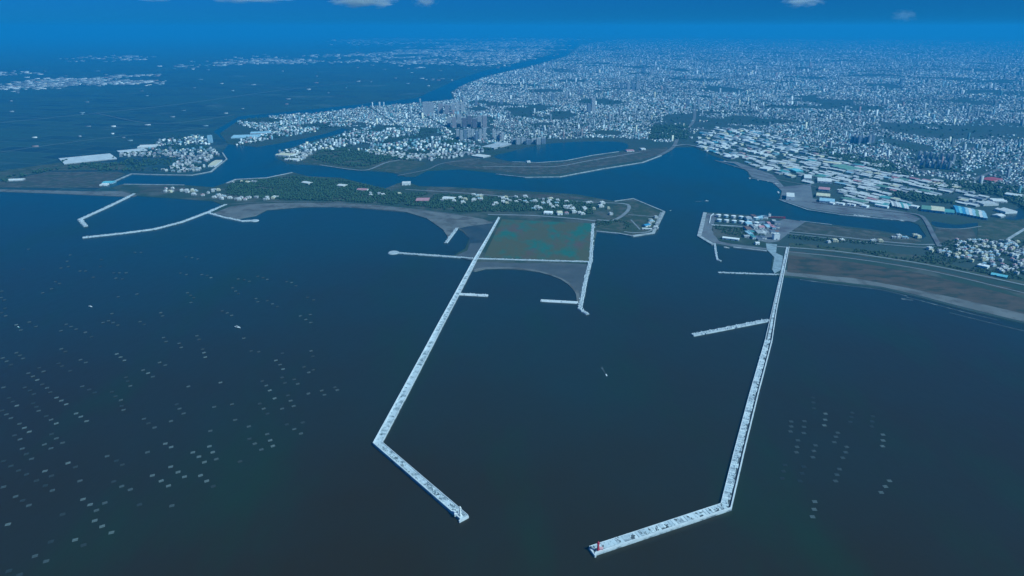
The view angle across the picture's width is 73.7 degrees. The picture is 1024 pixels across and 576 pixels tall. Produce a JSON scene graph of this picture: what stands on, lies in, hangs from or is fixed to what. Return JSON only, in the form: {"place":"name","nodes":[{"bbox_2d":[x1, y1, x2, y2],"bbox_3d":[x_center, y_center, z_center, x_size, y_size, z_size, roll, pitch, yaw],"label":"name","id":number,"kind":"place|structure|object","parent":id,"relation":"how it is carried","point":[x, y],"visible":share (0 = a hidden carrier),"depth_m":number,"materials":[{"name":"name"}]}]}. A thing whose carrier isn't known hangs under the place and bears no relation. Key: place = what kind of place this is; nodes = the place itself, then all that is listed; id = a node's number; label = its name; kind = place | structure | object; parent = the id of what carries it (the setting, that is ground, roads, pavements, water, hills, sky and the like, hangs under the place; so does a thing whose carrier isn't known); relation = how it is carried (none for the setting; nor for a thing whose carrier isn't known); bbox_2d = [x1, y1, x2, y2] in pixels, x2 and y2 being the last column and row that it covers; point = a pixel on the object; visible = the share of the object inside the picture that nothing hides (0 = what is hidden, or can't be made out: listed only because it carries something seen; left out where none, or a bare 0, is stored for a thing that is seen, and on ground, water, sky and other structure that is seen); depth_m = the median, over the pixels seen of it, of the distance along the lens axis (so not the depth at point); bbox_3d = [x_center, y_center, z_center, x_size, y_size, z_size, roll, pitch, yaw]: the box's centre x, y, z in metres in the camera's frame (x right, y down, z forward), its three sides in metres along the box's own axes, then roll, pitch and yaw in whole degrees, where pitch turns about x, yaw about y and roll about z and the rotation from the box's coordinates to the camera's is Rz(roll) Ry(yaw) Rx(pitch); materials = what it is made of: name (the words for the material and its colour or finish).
{"place":"outdoors","nodes":[
{"label":"outdoors","id":0,"kind":"place"},
{"bbox_2d":[0,172,124,187],"bbox_3d":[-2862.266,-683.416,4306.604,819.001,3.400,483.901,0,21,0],"label":"field","id":1,"kind":"structure","parent":0,"point":[68,180],"depth_m":4272.85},
{"bbox_2d":[0,162,128,178],"bbox_3d":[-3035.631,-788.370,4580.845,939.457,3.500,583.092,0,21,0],"label":"field","id":2,"kind":"structure","parent":0,"point":[29,170],"depth_m":4633.85,"materials":[{"name":"green plant"}]},
{"bbox_2d":[59,153,116,164],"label":"warehouse","id":3,"kind":"structure","parent":2,"relation":"on","point":[88,158],"depth_m":4937.53,"materials":[{"name":"grey paint"}]},
{"bbox_2d":[0,189,136,196],"bbox_3d":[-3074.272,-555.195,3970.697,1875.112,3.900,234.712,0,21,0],"label":"beach","id":4,"kind":"structure","parent":0,"point":[111,193],"depth_m":3961.45,"materials":[{"name":"sand"}]},
{"bbox_2d":[140,187,185,192],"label":"field","id":5,"kind":"structure","parent":0,"point":[151,189],"depth_m":4031.74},
{"bbox_2d":[1,80,368,122],"bbox_3d":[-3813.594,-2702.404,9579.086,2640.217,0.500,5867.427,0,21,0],"label":"road","id":6,"kind":"structure","parent":0,"point":[167,105],"depth_m":8228.01,"materials":[{"name":"asphalt"}]},
{"bbox_2d":[0,34,567,190],"bbox_3d":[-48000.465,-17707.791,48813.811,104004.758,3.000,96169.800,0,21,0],"label":"land","id":7,"kind":"structure","parent":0,"point":[45,55],"depth_m":11370.66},
{"bbox_2d":[1,158,154,181],"bbox_3d":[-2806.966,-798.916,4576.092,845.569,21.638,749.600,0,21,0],"label":"woods","id":8,"kind":"object","parent":7,"relation":"on","point":[92,164],"visible":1,"depth_m":4652.16,"materials":[{"name":"green plant"}]},
{"bbox_2d":[117,148,147,152],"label":"warehouse","id":9,"kind":"structure","parent":7,"relation":"on","point":[131,150],"depth_m":5262.52,"materials":[{"name":"grey paint"}]},
{"bbox_2d":[137,144,158,148],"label":"warehouse","id":10,"kind":"structure","parent":7,"relation":"on","point":[147,146],"depth_m":5418.33,"materials":[{"name":"white paint"}]},
{"bbox_2d":[115,166,217,180],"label":"seawall","id":11,"kind":"object","parent":7,"relation":"on","point":[212,170],"visible":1,"depth_m":4433.90,"materials":[{"name":"concrete"}]},
{"bbox_2d":[208,160,221,166],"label":"warehouse","id":12,"kind":"structure","parent":7,"relation":"on","point":[214,163],"depth_m":4736.35,"materials":[{"name":"white paint"}]},
{"bbox_2d":[112,111,351,171],"bbox_3d":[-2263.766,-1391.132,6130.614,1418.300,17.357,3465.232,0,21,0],"label":"buildings","id":13,"kind":"structure","parent":7,"relation":"on","point":[205,147],"depth_m":5678.02,"materials":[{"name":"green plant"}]},
{"bbox_2d":[0,38,583,146],"bbox_3d":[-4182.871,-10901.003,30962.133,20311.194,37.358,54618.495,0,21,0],"label":"distant town buildings","id":14,"kind":"structure","parent":7,"relation":"on","point":[501,54],"depth_m":20292.24,"materials":[{"name":"concrete"}]},
{"bbox_2d":[236,201,458,214],"bbox_3d":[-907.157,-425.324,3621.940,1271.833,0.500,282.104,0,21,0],"label":"road","id":15,"kind":"structure","parent":0,"point":[340,202],"depth_m":3708.41,"materials":[{"name":"asphalt"}]},
{"bbox_2d":[215,203,491,236],"bbox_3d":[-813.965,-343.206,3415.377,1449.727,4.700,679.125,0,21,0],"label":"beach","id":16,"kind":"structure","parent":0,"point":[447,224],"depth_m":3531.96,"materials":[{"name":"sand"}]},
{"bbox_2d":[208,212,258,221],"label":"groyne","id":17,"kind":"object","parent":16,"relation":"on","point":[253,220],"visible":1,"depth_m":3407.27,"materials":[{"name":"concrete"}]},
{"bbox_2d":[444,227,458,242],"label":"groyne","id":18,"kind":"object","parent":16,"relation":"on","point":[451,235],"visible":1,"depth_m":3141.78,"materials":[{"name":"concrete"}]},
{"bbox_2d":[322,155,448,169],"bbox_3d":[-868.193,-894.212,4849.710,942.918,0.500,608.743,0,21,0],"label":"road","id":19,"kind":"structure","parent":0,"point":[373,167],"depth_m":4727.13,"materials":[{"name":"asphalt"}]},
{"bbox_2d":[405,189,617,203],"bbox_3d":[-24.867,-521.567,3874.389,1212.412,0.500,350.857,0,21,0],"label":"road","id":20,"kind":"structure","parent":0,"point":[483,194],"depth_m":3944.52,"materials":[{"name":"asphalt"}]},
{"bbox_2d":[0,33,1023,575],"bbox_3d":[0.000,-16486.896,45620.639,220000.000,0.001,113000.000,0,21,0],"label":"sea","id":21,"kind":"structure","parent":0,"point":[528,435],"depth_m":1775.27,"materials":[{"name":"liquid"}]},
{"bbox_2d":[110,172,661,263],"bbox_3d":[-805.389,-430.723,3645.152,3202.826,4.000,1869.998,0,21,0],"label":"spit","id":22,"kind":"structure","parent":21,"relation":"in","point":[600,213],"depth_m":3735.74,"materials":[{"name":"plant"}]},
{"bbox_2d":[78,193,133,226],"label":"groyne","id":23,"kind":"object","parent":22,"relation":"on","point":[82,222],"visible":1,"depth_m":3547.21,"materials":[{"name":"concrete"}]},
{"bbox_2d":[82,204,226,237],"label":"groyne","id":24,"kind":"object","parent":22,"relation":"on","point":[211,210],"visible":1,"depth_m":3265.61,"materials":[{"name":"concrete"}]},
{"bbox_2d":[225,176,593,213],"bbox_3d":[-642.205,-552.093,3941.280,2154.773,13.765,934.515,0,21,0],"label":"woods","id":25,"kind":"object","parent":22,"relation":"on","point":[282,183],"visible":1,"depth_m":3853.11,"materials":[{"name":"green plant"}]},
{"bbox_2d":[427,188,588,198],"bbox_3d":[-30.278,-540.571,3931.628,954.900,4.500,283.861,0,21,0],"label":"scrubland","id":26,"kind":"structure","parent":22,"relation":"on","point":[488,193],"depth_m":3935.08,"materials":[{"name":"plant"}]},
{"bbox_2d":[476,258,589,261],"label":"seawall","id":27,"kind":"object","parent":22,"relation":"on","point":[533,260],"visible":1,"depth_m":2806.15,"materials":[{"name":"concrete"}]},
{"bbox_2d":[484,219,591,260],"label":"lagoon","id":28,"kind":"structure","parent":22,"relation":"on","point":[529,239],"depth_m":3068.79,"materials":[{"name":"liquid"}]},
{"bbox_2d":[596,202,659,233],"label":"scrubland","id":29,"kind":"structure","parent":22,"relation":"on","point":[636,210],"depth_m":3421.87,"materials":[{"name":"green plant"}]},
{"bbox_2d":[632,211,664,236],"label":"seawall","id":30,"kind":"object","parent":22,"relation":"on","point":[659,220],"visible":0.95,"depth_m":3215.75,"materials":[{"name":"concrete"}]},
{"bbox_2d":[388,251,473,258],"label":"groyne","id":31,"kind":"object","parent":21,"relation":"in","point":[397,252],"visible":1,"depth_m":2878.62,"materials":[{"name":"concrete"}]},
{"bbox_2d":[373,217,499,519],"bbox_3d":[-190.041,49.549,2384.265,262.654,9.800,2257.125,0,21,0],"label":"breakwater","id":32,"kind":"object","parent":21,"relation":"in","point":[430,489],"visible":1,"depth_m":1669.15,"materials":[{"name":"concrete"}]},
{"bbox_2d":[459,293,487,296],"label":"groyne","id":33,"kind":"object","parent":32,"relation":"on","point":[474,294],"visible":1,"depth_m":2448.42,"materials":[{"name":"concrete"}]},
{"bbox_2d":[456,243,481,260],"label":"sandbank","id":34,"kind":"structure","parent":21,"relation":"in","point":[472,250],"depth_m":2918.97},
{"bbox_2d":[460,220,495,247],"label":"water","id":35,"kind":"structure","parent":21,"relation":"in","point":[477,233],"depth_m":3205.59,"materials":[{"name":"liquid"}]},
{"bbox_2d":[577,223,594,314],"bbox_3d":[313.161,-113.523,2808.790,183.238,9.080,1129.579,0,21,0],"label":"groyne","id":36,"kind":"object","parent":21,"relation":"on","point":[582,296],"visible":1,"depth_m":2636.26,"materials":[{"name":"concrete"}]},
{"bbox_2d":[589,247,788,555],"bbox_3d":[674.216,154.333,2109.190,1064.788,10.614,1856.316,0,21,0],"label":"breakwater","id":37,"kind":"object","parent":21,"relation":"in","point":[725,505],"visible":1,"depth_m":1445.89,"materials":[{"name":"concrete"}]},
{"bbox_2d":[691,319,768,336],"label":"groyne","id":38,"kind":"object","parent":21,"relation":"in","point":[709,331],"visible":1,"depth_m":2179.60,"materials":[{"name":"concrete"}]},
{"bbox_2d":[718,271,779,274],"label":"groyne","id":39,"kind":"object","parent":21,"relation":"in","point":[748,273],"visible":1,"depth_m":2662.36,"materials":[{"name":"concrete"}]},
{"bbox_2d":[800,279,905,295],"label":"surf","id":40,"kind":"structure","parent":21,"relation":"on","point":[854,286],"depth_m":2532.54,"materials":[{"name":"liquid"}]},
{"bbox_2d":[907,297,996,319],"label":"surf","id":41,"kind":"structure","parent":21,"relation":"on","point":[951,308],"depth_m":2334.84,"materials":[{"name":"liquid"}]},
{"bbox_2d":[0,0,1023,32],"label":"sky","id":42,"kind":"structure","parent":0,"point":[16,16],"materials":[{"name":"blue"}]},
{"bbox_2d":[473,262,589,304],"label":"beach","id":43,"kind":"structure","parent":0,"point":[572,274],"depth_m":2717.41,"materials":[{"name":"sand"}]},
{"bbox_2d":[541,299,577,303],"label":"groyne","id":44,"kind":"object","parent":43,"relation":"on","point":[559,301],"visible":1,"depth_m":2386.09,"materials":[{"name":"concrete"}]},
{"bbox_2d":[488,214,595,220],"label":"road","id":45,"kind":"structure","parent":0,"point":[542,216],"depth_m":3455.92,"materials":[{"name":"asphalt"}]},
{"bbox_2d":[494,141,627,161],"bbox_3d":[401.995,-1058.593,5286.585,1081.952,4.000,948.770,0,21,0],"label":"basin water","id":46,"kind":"structure","parent":0,"point":[554,152],"depth_m":5261.96,"materials":[{"name":"liquid"}]},
{"bbox_2d":[483,152,638,166],"bbox_3d":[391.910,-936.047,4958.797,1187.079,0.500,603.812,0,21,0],"label":"road","id":47,"kind":"structure","parent":0,"point":[552,166],"depth_m":4692.80,"materials":[{"name":"asphalt"}]},
{"bbox_2d":[597,203,630,220],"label":"road","id":48,"kind":"structure","parent":0,"point":[626,211],"depth_m":3520.15,"materials":[{"name":"asphalt"}]},
{"bbox_2d":[220,34,1023,323],"bbox_3d":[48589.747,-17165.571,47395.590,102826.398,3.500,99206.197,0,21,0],"label":"mainland","id":49,"kind":"structure","parent":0,"point":[228,133],"depth_m":6518.03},
{"bbox_2d":[231,134,260,138],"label":"warehouse","id":50,"kind":"structure","parent":49,"relation":"on","point":[243,136],"depth_m":5926.26,"materials":[{"name":"blue paint"}]},
{"bbox_2d":[275,153,295,156],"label":"warehouse","id":51,"kind":"structure","parent":49,"relation":"on","point":[285,154],"depth_m":5070.73,"materials":[{"name":"white paint"}]},
{"bbox_2d":[148,109,483,152],"bbox_3d":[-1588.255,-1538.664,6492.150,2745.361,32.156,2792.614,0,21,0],"label":"old town buildings","id":52,"kind":"structure","parent":49,"relation":"on","point":[290,118],"depth_m":5854.61,"materials":[{"name":"concrete"}]},
{"bbox_2d":[302,150,425,172],"bbox_3d":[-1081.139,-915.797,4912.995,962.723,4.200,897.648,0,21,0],"label":"park","id":53,"kind":"structure","parent":49,"relation":"on","point":[398,166],"depth_m":4799.43,"materials":[{"name":"green plant"}]},
{"bbox_2d":[283,125,483,160],"bbox_3d":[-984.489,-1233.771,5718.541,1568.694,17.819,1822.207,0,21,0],"label":"woods","id":54,"kind":"object","parent":49,"relation":"on","point":[386,142],"visible":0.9,"depth_m":5614.06,"materials":[{"name":"green plant"}]},
{"bbox_2d":[312,133,509,165],"bbox_3d":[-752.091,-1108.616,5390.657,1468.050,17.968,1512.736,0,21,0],"label":"woods","id":55,"kind":"object","parent":49,"relation":"on","point":[365,156],"visible":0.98,"depth_m":5023.81,"materials":[{"name":"green plant"}]},
{"bbox_2d":[422,101,433,115],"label":"apartment tower","id":56,"kind":"structure","parent":49,"relation":"on","point":[428,107],"depth_m":7364.56,"materials":[{"name":"grey paint"}]},
{"bbox_2d":[467,115,471,126],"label":"apartment tower","id":57,"kind":"structure","parent":49,"relation":"on","point":[469,121],"depth_m":6546.74,"materials":[{"name":"grey paint"}]},
{"bbox_2d":[471,154,490,157],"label":"warehouse","id":58,"kind":"structure","parent":49,"relation":"on","point":[480,156],"depth_m":5038.59,"materials":[{"name":"grey paint"}]},
{"bbox_2d":[482,115,486,127],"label":"apartment tower","id":59,"kind":"structure","parent":49,"relation":"on","point":[484,121],"depth_m":6475.29,"materials":[{"name":"grey paint"}]},
{"bbox_2d":[482,142,510,148],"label":"warehouse","id":60,"kind":"structure","parent":49,"relation":"on","point":[496,145],"depth_m":5457.47,"materials":[{"name":"grey paint"}]},
{"bbox_2d":[444,147,667,174],"bbox_3d":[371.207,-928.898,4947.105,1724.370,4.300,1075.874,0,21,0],"label":"scrubland","id":61,"kind":"structure","parent":49,"relation":"on","point":[539,168],"depth_m":4764.08,"materials":[{"name":"plant"}]},
{"bbox_2d":[496,155,661,177],"bbox_3d":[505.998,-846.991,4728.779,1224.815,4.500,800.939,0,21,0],"label":"seawall","id":62,"kind":"object","parent":49,"relation":"on","point":[581,172],"visible":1,"depth_m":4497.66,"materials":[{"name":"concrete"}]},
{"bbox_2d":[591,98,595,112],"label":"apartment tower","id":63,"kind":"structure","parent":49,"relation":"on","point":[593,101],"depth_m":7591.38,"materials":[{"name":"grey paint"}]},
{"bbox_2d":[701,213,766,249],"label":"quay apron","id":64,"kind":"object","parent":49,"relation":"on","point":[707,232],"visible":0.95,"depth_m":3159.84,"materials":[{"name":"concrete"}]},
{"bbox_2d":[697,212,713,244],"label":"seawall","id":65,"kind":"object","parent":64,"relation":"on","point":[700,230],"visible":1,"depth_m":3215.75,"materials":[{"name":"concrete"}]},
{"bbox_2d":[595,219,876,243],"bbox_3d":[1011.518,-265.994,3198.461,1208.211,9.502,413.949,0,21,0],"label":"woods","id":66,"kind":"object","parent":49,"relation":"on","point":[736,230],"visible":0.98,"depth_m":3164.94,"materials":[{"name":"green plant"}]},
{"bbox_2d":[720,161,782,185],"bbox_3d":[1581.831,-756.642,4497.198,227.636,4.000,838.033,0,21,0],"label":"quay apron","id":67,"kind":"object","parent":49,"relation":"on","point":[748,168],"visible":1,"depth_m":4504.24,"materials":[{"name":"concrete"}]},
{"bbox_2d":[759,166,773,170],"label":"warehouse","id":68,"kind":"structure","parent":67,"relation":"on","point":[765,168],"depth_m":4581.42,"materials":[{"name":"white paint"}]},
{"bbox_2d":[695,127,825,158],"bbox_3d":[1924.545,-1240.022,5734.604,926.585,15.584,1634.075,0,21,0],"label":"warehouses","id":69,"kind":"structure","parent":49,"relation":"on","point":[748,139],"depth_m":5553.16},
{"bbox_2d":[512,100,1023,191],"bbox_3d":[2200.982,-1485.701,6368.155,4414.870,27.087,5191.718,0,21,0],"label":"city buildings","id":70,"kind":"structure","parent":49,"relation":"on","point":[947,150],"depth_m":6632.58,"materials":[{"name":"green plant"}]},
{"bbox_2d":[766,243,782,273],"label":"quay apron","id":71,"kind":"object","parent":49,"relation":"on","point":[778,259],"visible":1,"depth_m":2844.37,"materials":[{"name":"concrete"}]},
{"bbox_2d":[749,219,804,242],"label":"quay apron","id":72,"kind":"object","parent":49,"relation":"on","point":[786,225],"visible":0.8,"depth_m":3253.42,"materials":[{"name":"concrete"}]},
{"bbox_2d":[816,193,829,197],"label":"warehouse","id":73,"kind":"structure","parent":49,"relation":"on","point":[822,195],"depth_m":3843.79,"materials":[{"name":"beige paint"}]},
{"bbox_2d":[817,177,831,183],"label":"warehouse","id":74,"kind":"structure","parent":49,"relation":"on","point":[825,180],"depth_m":4204.23,"materials":[{"name":"white paint"}]},
{"bbox_2d":[648,124,1023,206],"bbox_3d":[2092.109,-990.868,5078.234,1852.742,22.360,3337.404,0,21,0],"label":"woods","id":75,"kind":"object","parent":49,"relation":"on","point":[986,188],"visible":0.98,"depth_m":4226.31,"materials":[{"name":"green plant"}]},
{"bbox_2d":[754,177,919,221],"bbox_3d":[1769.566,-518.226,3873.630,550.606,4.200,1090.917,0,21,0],"label":"quay apron","id":76,"kind":"object","parent":49,"relation":"on","point":[804,198],"visible":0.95,"depth_m":3651.83,"materials":[{"name":"concrete"}]},
{"bbox_2d":[786,192,794,199],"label":"warehouse","id":77,"kind":"structure","parent":76,"relation":"on","point":[790,196],"depth_m":3789.28,"materials":[{"name":"white paint"}]},
{"bbox_2d":[819,198,834,202],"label":"warehouse","id":78,"kind":"structure","parent":76,"relation":"on","point":[825,200],"depth_m":3726.81,"materials":[{"name":"blue paint"}]},
{"bbox_2d":[779,199,906,220],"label":"seawall","id":79,"kind":"object","parent":76,"relation":"on","point":[840,214],"visible":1,"depth_m":3489.68,"materials":[{"name":"concrete"}]},
{"bbox_2d":[694,128,982,203],"bbox_3d":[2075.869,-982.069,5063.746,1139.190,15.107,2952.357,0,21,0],"label":"warehouses","id":80,"kind":"structure","parent":49,"relation":"on","point":[819,166],"depth_m":4653.74,"materials":[{"name":"grey metal"}]},
{"bbox_2d":[829,164,860,170],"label":"warehouse","id":81,"kind":"structure","parent":49,"relation":"on","point":[844,167],"depth_m":4600.33,"materials":[{"name":"teal paint"}]},
{"bbox_2d":[792,223,919,243],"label":"scrubland","id":82,"kind":"structure","parent":49,"relation":"on","point":[814,229],"depth_m":3175.12,"materials":[{"name":"plant"}]},
{"bbox_2d":[787,251,1023,313],"bbox_3d":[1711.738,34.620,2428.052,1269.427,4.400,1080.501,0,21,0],"label":"heathland","id":83,"kind":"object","parent":49,"relation":"on","point":[895,277],"visible":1,"depth_m":2607.18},
{"bbox_2d":[788,252,1023,297],"bbox_3d":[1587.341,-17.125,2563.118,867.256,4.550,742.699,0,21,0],"label":"scrubland","id":84,"kind":"structure","parent":49,"relation":"on","point":[963,281],"depth_m":2692.27,"materials":[{"name":"plant"}]},
{"bbox_2d":[789,243,1023,285],"bbox_3d":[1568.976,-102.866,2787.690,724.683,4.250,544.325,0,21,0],"label":"scrubland","id":85,"kind":"structure","parent":49,"relation":"on","point":[891,255],"depth_m":2844.84,"materials":[{"name":"green plant"}]},
{"bbox_2d":[990,272,1007,278],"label":"warehouse","id":86,"kind":"structure","parent":85,"relation":"on","point":[1000,275],"depth_m":2621.26,"materials":[{"name":"blue paint"}]},
{"bbox_2d":[796,238,1023,278],"bbox_3d":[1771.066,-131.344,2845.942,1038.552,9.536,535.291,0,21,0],"label":"woods","id":87,"kind":"object","parent":49,"relation":"on","point":[951,260],"visible":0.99,"depth_m":2858.56,"materials":[{"name":"green plant"}]},
{"bbox_2d":[921,205,931,211],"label":"warehouse","id":88,"kind":"structure","parent":49,"relation":"on","point":[925,208],"depth_m":3555.89,"materials":[{"name":"blue paint"}]},
{"bbox_2d":[931,206,944,213],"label":"warehouse","id":89,"kind":"structure","parent":49,"relation":"on","point":[937,209],"depth_m":3533.66,"materials":[{"name":"white paint"}]},
{"bbox_2d":[975,200,998,205],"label":"warehouse","id":90,"kind":"structure","parent":49,"relation":"on","point":[986,203],"depth_m":3669.83,"materials":[{"name":"white paint"}]},
{"bbox_2d":[983,177,1002,182],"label":"warehouse","id":91,"kind":"structure","parent":49,"relation":"on","point":[990,179],"depth_m":4235.04,"materials":[{"name":"pink paint"}]},
{"bbox_2d":[988,198,1006,202],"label":"warehouse","id":92,"kind":"structure","parent":49,"relation":"on","point":[996,200],"depth_m":3737.87,"materials":[{"name":"white paint"}]},
{"bbox_2d":[994,207,1017,213],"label":"warehouse","id":93,"kind":"structure","parent":49,"relation":"on","point":[1005,210],"depth_m":3524.42,"materials":[{"name":"white paint"}]},
{"bbox_2d":[657,101,695,155],"bbox_3d":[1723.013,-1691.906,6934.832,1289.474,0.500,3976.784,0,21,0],"label":"road","id":94,"kind":"structure","parent":0,"point":[676,140],"depth_m":5815.75,"materials":[{"name":"asphalt"}]},
{"bbox_2d":[342,38,1023,200],"bbox_3d":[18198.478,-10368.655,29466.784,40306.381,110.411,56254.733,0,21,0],"label":"city buildings","id":95,"kind":"structure","parent":0,"point":[409,122],"depth_m":9648.30,"materials":[{"name":"concrete"}]},
{"bbox_2d":[712,225,766,245],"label":"waste ground","id":96,"kind":"structure","parent":0,"point":[718,234],"depth_m":3129.55,"materials":[{"name":"concrete"}]},
{"bbox_2d":[788,233,925,247],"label":"road","id":97,"kind":"structure","parent":0,"point":[865,242],"depth_m":3025.82,"materials":[{"name":"asphalt"}]},
{"bbox_2d":[788,231,934,244],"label":"road","id":98,"kind":"structure","parent":0,"point":[861,239],"depth_m":3097.41,"materials":[{"name":"asphalt"}]},
{"bbox_2d":[818,208,913,218],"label":"road","id":99,"kind":"structure","parent":0,"point":[867,213],"depth_m":3511.49,"materials":[{"name":"asphalt"}]},
{"bbox_2d":[813,201,941,246],"bbox_3d":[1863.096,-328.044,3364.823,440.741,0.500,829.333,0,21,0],"label":"road","id":100,"kind":"structure","parent":0,"point":[932,232],"depth_m":3379.39,"materials":[{"name":"asphalt"}]},
{"bbox_2d":[777,246,1023,284],"bbox_3d":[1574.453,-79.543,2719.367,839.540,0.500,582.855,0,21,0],"label":"road","id":101,"kind":"structure","parent":0,"point":[907,261],"depth_m":2794.05,"materials":[{"name":"asphalt"}]},
{"bbox_2d":[784,270,1023,321],"bbox_3d":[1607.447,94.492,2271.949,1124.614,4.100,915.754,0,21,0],"label":"beach","id":102,"kind":"structure","parent":0,"point":[1014,315],"depth_m":2443.13,"materials":[{"name":"sand"}]},
{"bbox_2d":[793,252,1023,292],"bbox_3d":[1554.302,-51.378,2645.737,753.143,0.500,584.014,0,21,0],"label":"road","id":103,"kind":"structure","parent":0,"point":[913,267],"depth_m":2713.17,"materials":[{"name":"asphalt"}]},
{"bbox_2d":[931,228,976,242],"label":"water","id":104,"kind":"structure","parent":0,"point":[944,235],"depth_m":3159.49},
{"bbox_2d":[931,221,977,227],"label":"basin water","id":105,"kind":"structure","parent":0,"point":[940,224],"depth_m":3303.61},
{"bbox_2d":[960,160,1022,186],"bbox_3d":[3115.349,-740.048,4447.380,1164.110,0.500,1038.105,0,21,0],"label":"road","id":106,"kind":"structure","parent":0,"point":[985,174],"depth_m":4501.48,"materials":[{"name":"asphalt"}]},
{"bbox_2d":[977,219,1023,239],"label":"marsh","id":107,"kind":"structure","parent":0,"point":[998,229],"depth_m":3237.02,"materials":[{"name":"green plant"}]},
{"bbox_2d":[1005,207,1023,219],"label":"basin water","id":108,"kind":"structure","parent":0,"point":[1019,214],"depth_m":3478.94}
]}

